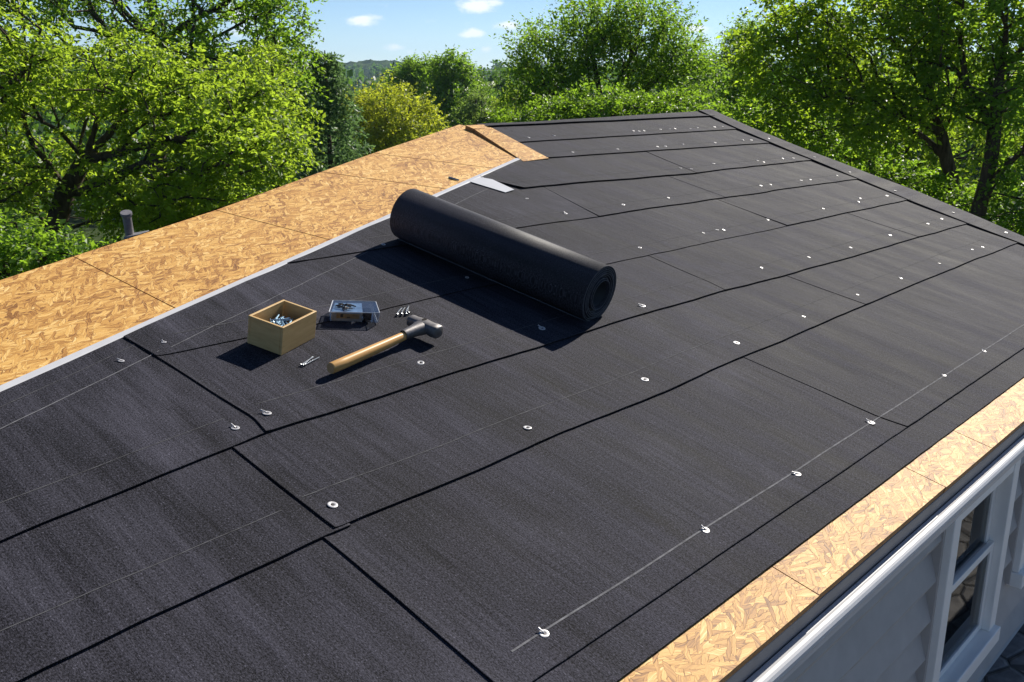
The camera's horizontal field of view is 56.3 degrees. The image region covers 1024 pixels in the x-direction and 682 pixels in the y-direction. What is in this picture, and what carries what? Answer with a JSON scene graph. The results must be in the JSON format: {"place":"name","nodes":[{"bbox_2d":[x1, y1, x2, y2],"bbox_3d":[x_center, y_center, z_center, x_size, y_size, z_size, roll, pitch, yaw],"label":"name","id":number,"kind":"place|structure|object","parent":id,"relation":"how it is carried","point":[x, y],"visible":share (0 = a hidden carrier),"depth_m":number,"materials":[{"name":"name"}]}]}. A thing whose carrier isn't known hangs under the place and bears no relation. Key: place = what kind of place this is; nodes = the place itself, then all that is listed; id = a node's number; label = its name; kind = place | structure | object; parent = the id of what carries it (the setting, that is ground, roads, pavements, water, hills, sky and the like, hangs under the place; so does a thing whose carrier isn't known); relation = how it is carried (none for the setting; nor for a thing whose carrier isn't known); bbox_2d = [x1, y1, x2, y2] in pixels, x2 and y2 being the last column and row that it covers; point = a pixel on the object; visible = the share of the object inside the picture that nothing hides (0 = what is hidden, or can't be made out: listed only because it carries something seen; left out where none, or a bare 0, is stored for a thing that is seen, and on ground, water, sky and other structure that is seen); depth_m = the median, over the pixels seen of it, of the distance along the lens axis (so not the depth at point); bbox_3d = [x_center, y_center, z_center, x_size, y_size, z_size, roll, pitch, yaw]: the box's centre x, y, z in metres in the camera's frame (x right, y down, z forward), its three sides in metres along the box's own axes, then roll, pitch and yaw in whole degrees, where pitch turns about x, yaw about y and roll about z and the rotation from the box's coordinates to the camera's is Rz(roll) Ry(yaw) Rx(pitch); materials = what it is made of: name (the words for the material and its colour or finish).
{"place":"outdoors","nodes":[
{"label":"outdoors","id":0,"kind":"place"},
{"bbox_2d":[0,69,1022,277],"bbox_3d":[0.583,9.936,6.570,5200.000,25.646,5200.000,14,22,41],"label":"ground","id":1,"kind":"structure","parent":0,"point":[88,230],"depth_m":70.89,"materials":[{"name":"green plant"}]},
{"bbox_2d":[0,0,83,216],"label":"leafy tree","id":2,"kind":"object","parent":1,"relation":"on","point":[16,44],"visible":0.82,"depth_m":10.73,"materials":[{"name":"green plant"}]},
{"bbox_2d":[0,201,123,279],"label":"leafy shrub","id":3,"kind":"object","parent":1,"relation":"on","point":[14,242],"visible":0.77,"depth_m":8.08,"materials":[{"name":"green plant"}]},
{"bbox_2d":[0,17,327,261],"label":"leafy tree","id":4,"kind":"object","parent":1,"relation":"on","point":[255,140],"visible":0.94,"depth_m":11.16,"materials":[{"name":"green plant"}]},
{"bbox_2d":[0,0,333,227],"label":"leafy tree","id":5,"kind":"object","parent":1,"relation":"on","point":[195,26],"visible":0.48,"depth_m":16.11,"materials":[{"name":"green plant"}]},
{"bbox_2d":[75,34,321,247],"bbox_3d":[-3.978,-1.934,13.227,2.421,4.448,4.713,0,16,0],"label":"leafy tree","id":6,"kind":"object","parent":1,"relation":"on","point":[184,210],"visible":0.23,"depth_m":13.09,"materials":[{"name":"green plant"}]},
{"bbox_2d":[273,81,341,187],"bbox_3d":[-4.621,-3.699,21.816,2.394,4.380,2.384,14,22,41],"label":"conifer tree","id":7,"kind":"object","parent":1,"relation":"on","point":[293,101],"visible":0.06,"depth_m":21.30,"materials":[{"name":"green plant"}]},
{"bbox_2d":[288,50,374,182],"bbox_3d":[-3.678,-3.558,19.719,2.648,4.659,2.696,14,22,41],"label":"conifer tree","id":8,"kind":"object","parent":1,"relation":"on","point":[333,69],"visible":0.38,"depth_m":19.29,"materials":[{"name":"green plant"}]},
{"bbox_2d":[332,69,449,159],"bbox_3d":[-4.246,-5.748,33.665,4.786,7.341,3.988,14,22,41],"label":"leafy tree","id":9,"kind":"object","parent":1,"relation":"on","point":[390,132],"visible":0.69,"depth_m":32.43,"materials":[{"name":"green plant"}]},
{"bbox_2d":[376,52,441,141],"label":"leafy tree","id":10,"kind":"object","parent":1,"relation":"on","point":[410,68],"visible":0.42,"depth_m":57.04,"materials":[{"name":"green plant"}]},
{"bbox_2d":[413,45,497,131],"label":"leafy tree","id":11,"kind":"object","parent":1,"relation":"on","point":[446,75],"visible":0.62,"depth_m":47.51,"materials":[{"name":"green plant"}]},
{"bbox_2d":[447,82,500,126],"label":"leafy tree","id":12,"kind":"object","parent":1,"relation":"on","point":[473,115],"visible":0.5,"depth_m":42.45,"materials":[{"name":"green plant"}]},
{"bbox_2d":[470,63,517,108],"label":"leafy tree","id":13,"kind":"object","parent":1,"relation":"on","point":[494,73],"visible":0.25,"depth_m":90.89,"materials":[{"name":"green plant"}]},
{"bbox_2d":[495,58,525,89],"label":"leafy tree","id":14,"kind":"object","parent":1,"relation":"on","point":[506,70],"visible":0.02,"depth_m":104.91,"materials":[{"name":"green plant"}]},
{"bbox_2d":[0,109,1023,681],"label":"house","id":15,"kind":"structure","parent":1,"relation":"on","point":[760,419],"depth_m":2.58,"materials":[{"name":"black fabric"}]},
{"bbox_2d":[120,210,148,238],"bbox_3d":[-1.601,-0.424,4.094,0.099,0.284,0.138,-3,16,-11],"label":"vent pipe","id":16,"kind":"object","parent":15,"relation":"on","point":[126,215],"visible":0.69,"depth_m":4.03,"materials":[{"name":"metal"}]},
{"bbox_2d":[247,299,316,354],"bbox_3d":[-0.660,-0.041,2.751,0.133,0.119,0.167,7,18,23],"label":"wooden box","id":17,"kind":"object","parent":15,"relation":"on","point":[264,332],"visible":0.95,"depth_m":2.71,"materials":[{"name":"brown wood"}]},
{"bbox_2d":[329,300,379,322],"bbox_3d":[-0.494,-0.090,2.971,0.158,0.065,0.091,-5,17,-16],"label":"clear pack","id":18,"kind":"object","parent":15,"relation":"on","point":[346,312],"visible":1,"depth_m":2.95,"materials":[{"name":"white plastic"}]},
{"bbox_2d":[327,315,442,373],"bbox_3d":[-0.369,0.008,2.767,0.119,0.072,0.431,10,19,31],"label":"hammer","id":19,"kind":"object","parent":15,"relation":"on","point":[419,326],"visible":1,"depth_m":2.79,"materials":[{"name":"brown wood"}]},
{"bbox_2d":[390,189,615,321],"bbox_3d":[-0.052,-0.324,3.470,0.922,0.391,0.199,12,20,36],"label":"felt roll","id":20,"kind":"object","parent":15,"relation":"on","point":[551,274],"visible":1,"depth_m":3.36,"materials":[{"name":"black fabric"}]},
{"bbox_2d":[925,459,1020,681],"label":"window","id":21,"kind":"structure","parent":15,"relation":"in","point":[964,631],"depth_m":3.04,"materials":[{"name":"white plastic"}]},
{"bbox_2d":[1007,500,1023,588],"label":"window","id":22,"kind":"structure","parent":15,"relation":"in","point":[1017,574],"depth_m":3.33,"materials":[{"name":"white plastic"}]},
{"bbox_2d":[0,45,1023,229],"bbox_3d":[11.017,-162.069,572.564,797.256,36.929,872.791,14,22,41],"label":"distant wood","id":23,"kind":"object","parent":1,"relation":"on","point":[351,74],"visible":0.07,"depth_m":68.09,"materials":[{"name":"green plant"}]},
{"bbox_2d":[482,76,551,122],"bbox_3d":[0.334,-6.561,39.748,3.078,8.576,3.024,0,16,2],"label":"leafy tree","id":24,"kind":"object","parent":1,"relation":"on","point":[502,103],"visible":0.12,"depth_m":38.50,"materials":[{"name":"green plant"}]},
{"bbox_2d":[477,0,737,121],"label":"maple tree","id":25,"kind":"object","parent":1,"relation":"on","point":[669,60],"visible":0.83,"depth_m":18.52,"materials":[{"name":"green plant"}]},
{"bbox_2d":[486,76,730,122],"bbox_3d":[1.606,-2.611,16.482,4.176,3.842,2.383,-1,16,-2],"label":"leafy shrub","id":26,"kind":"object","parent":1,"relation":"on","point":[614,104],"visible":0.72,"depth_m":15.78,"materials":[{"name":"green plant"}]},
{"bbox_2d":[691,9,791,125],"bbox_3d":[5.691,-5.095,24.603,2.617,6.636,2.778,14,22,41],"label":"slim tree","id":27,"kind":"object","parent":1,"relation":"on","point":[734,92],"visible":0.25,"depth_m":23.77,"materials":[{"name":"green plant"}]},
{"bbox_2d":[708,88,1023,235],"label":"leafy shrub","id":28,"kind":"object","parent":1,"relation":"on","point":[935,183],"visible":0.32,"depth_m":11.90,"materials":[{"name":"green plant"}]},
{"bbox_2d":[716,0,1023,204],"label":"leafy tree","id":29,"kind":"object","parent":1,"relation":"on","point":[829,38],"visible":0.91,"depth_m":11.07,"materials":[{"name":"green plant"}]},
{"bbox_2d":[774,11,1023,204],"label":"leafy tree","id":30,"kind":"object","parent":1,"relation":"on","point":[930,157],"visible":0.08,"depth_m":16.12,"materials":[{"name":"green plant"}]},
{"bbox_2d":[879,0,1023,231],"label":"leafy tree","id":31,"kind":"object","parent":1,"relation":"on","point":[991,116],"visible":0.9,"depth_m":10.60,"materials":[{"name":"green plant"}]},
{"bbox_2d":[0,0,1023,68],"label":"sky","id":32,"kind":"structure","parent":0,"point":[359,30],"materials":[{"name":"blue"}]},
{"bbox_2d":[18,56,1022,81],"bbox_3d":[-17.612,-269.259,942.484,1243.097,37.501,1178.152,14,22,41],"label":"hill","id":33,"kind":"structure","parent":0,"point":[366,65],"depth_m":824.17,"materials":[{"name":"green plant"}]},
{"bbox_2d":[482,59,913,73],"bbox_3d":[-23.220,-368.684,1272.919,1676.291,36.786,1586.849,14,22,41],"label":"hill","id":34,"kind":"structure","parent":0,"point":[711,65],"depth_m":1133.08,"materials":[{"name":"green plant"}]},
{"bbox_2d":[981,624,1023,681],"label":"patio","id":35,"kind":"structure","parent":0,"point":[1008,665],"depth_m":3.47,"materials":[{"name":"grey stone"}]},
{"label":"roofing screw","id":36,"kind":"object","parent":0,"visible":0},
{"bbox_2d":[270,318,290,321],"bbox_3d":[-0.661,-0.060,2.736,0.059,0.012,0.012,-1,26,-11],"label":"roofing screw","id":37,"kind":"object","parent":36,"relation":"on","point":[279,319],"visible":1,"depth_m":2.73,"materials":[{"name":"metal"}]}
]}

